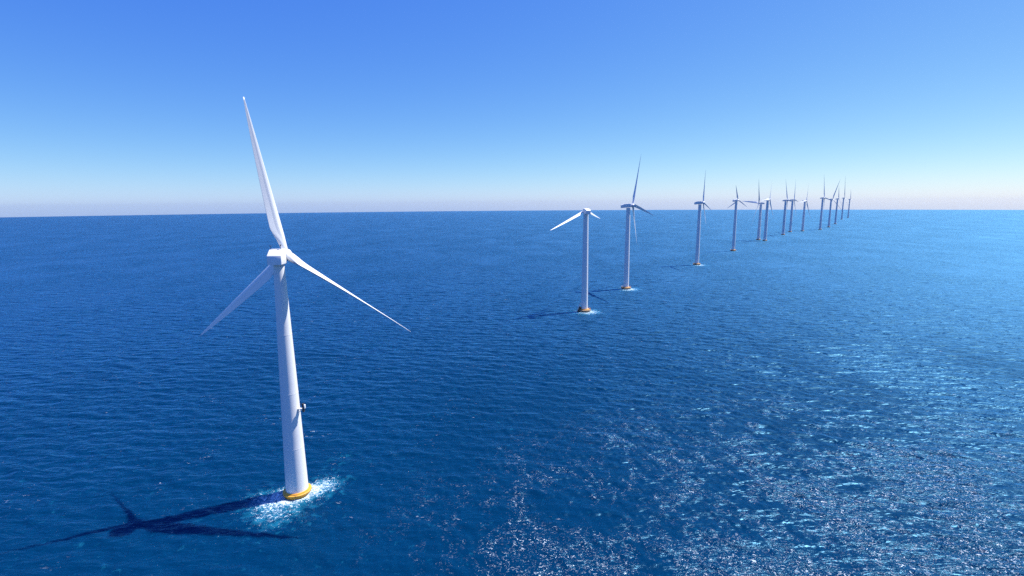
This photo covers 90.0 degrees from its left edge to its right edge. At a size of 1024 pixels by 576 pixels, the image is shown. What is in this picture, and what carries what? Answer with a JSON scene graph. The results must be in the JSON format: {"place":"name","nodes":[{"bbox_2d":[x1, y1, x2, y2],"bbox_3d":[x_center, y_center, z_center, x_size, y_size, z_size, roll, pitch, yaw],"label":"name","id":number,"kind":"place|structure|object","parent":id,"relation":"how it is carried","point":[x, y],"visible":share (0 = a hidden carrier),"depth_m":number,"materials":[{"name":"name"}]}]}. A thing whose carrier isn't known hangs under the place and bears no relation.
{"place":"outdoors","nodes":[
{"label":"outdoors","id":0,"kind":"place"},
{"bbox_2d":[0,210,1023,575],"bbox_3d":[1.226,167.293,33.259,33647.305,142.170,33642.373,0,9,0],"label":"sea","id":1,"kind":"structure","parent":0,"point":[842,396],"depth_m":269.83,"materials":[{"name":"liquid"}]},
{"bbox_2d":[200,97,410,499],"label":"wind turbine","id":2,"kind":"object","parent":1,"relation":"in","point":[298,485],"visible":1,"depth_m":170.66,"materials":[{"name":"paint"}]},
{"bbox_2d":[551,208,599,311],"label":"wind turbine","id":3,"kind":"object","parent":1,"relation":"in","point":[584,307],"visible":0.94,"depth_m":469.42,"materials":[{"name":"paint"}]},
{"bbox_2d":[621,157,653,288],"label":"wind turbine","id":4,"kind":"object","parent":1,"relation":"in","point":[626,258],"visible":0.96,"depth_m":590.63,"materials":[{"name":"paint"}]},
{"bbox_2d":[693,171,711,264],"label":"wind turbine","id":5,"kind":"object","parent":1,"relation":"in","point":[699,203],"visible":0.99,"depth_m":816.46,"materials":[{"name":"paint"}]},
{"bbox_2d":[728,188,746,250],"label":"wind turbine","id":6,"kind":"object","parent":1,"relation":"in","point":[734,227],"visible":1,"depth_m":1050.23,"materials":[{"name":"paint"}]},
{"bbox_2d":[744,194,764,239],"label":"wind turbine","id":7,"kind":"object","parent":1,"relation":"in","point":[759,221],"visible":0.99,"depth_m":1354.99,"materials":[{"name":"paint"}]},
{"bbox_2d":[762,185,772,240],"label":"wind turbine","id":8,"kind":"object","parent":1,"relation":"in","point":[766,223],"visible":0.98,"depth_m":1318.75,"materials":[{"name":"paint"}]},
{"bbox_2d":[781,186,791,234],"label":"wind turbine","id":9,"kind":"object","parent":1,"relation":"in","point":[784,217],"visible":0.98,"depth_m":1559.61,"materials":[{"name":"paint"}]},
{"bbox_2d":[788,183,797,231],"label":"wind turbine","id":10,"kind":"object","parent":1,"relation":"in","point":[791,215],"visible":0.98,"depth_m":1703.55,"materials":[{"name":"paint"}]},
{"bbox_2d":[800,186,810,230],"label":"wind turbine","id":11,"kind":"object","parent":1,"relation":"in","point":[803,219],"visible":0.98,"depth_m":1746.98,"materials":[{"name":"paint"}]},
{"bbox_2d":[818,185,831,229],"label":"wind turbine","id":12,"kind":"object","parent":1,"relation":"in","point":[821,212],"visible":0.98,"depth_m":1839.94,"materials":[{"name":"paint"}]},
{"bbox_2d":[828,181,843,226],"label":"wind turbine","id":13,"kind":"object","parent":1,"relation":"in","point":[829,217],"visible":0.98,"depth_m":2013.27,"materials":[{"name":"paint"}]},
{"bbox_2d":[834,194,838,223],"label":"wind turbine","id":14,"kind":"object","parent":1,"relation":"in","point":[836,210],"visible":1,"depth_m":2313.09,"materials":[{"name":"paint"}]},
{"bbox_2d":[841,192,846,218],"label":"wind turbine","id":15,"kind":"object","parent":1,"relation":"in","point":[843,206],"visible":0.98,"depth_m":2941.62,"materials":[{"name":"paint"}]},
{"bbox_2d":[0,0,1023,216],"label":"sky","id":16,"kind":"structure","parent":0,"point":[108,107],"materials":[{"name":"blue"}]}
]}

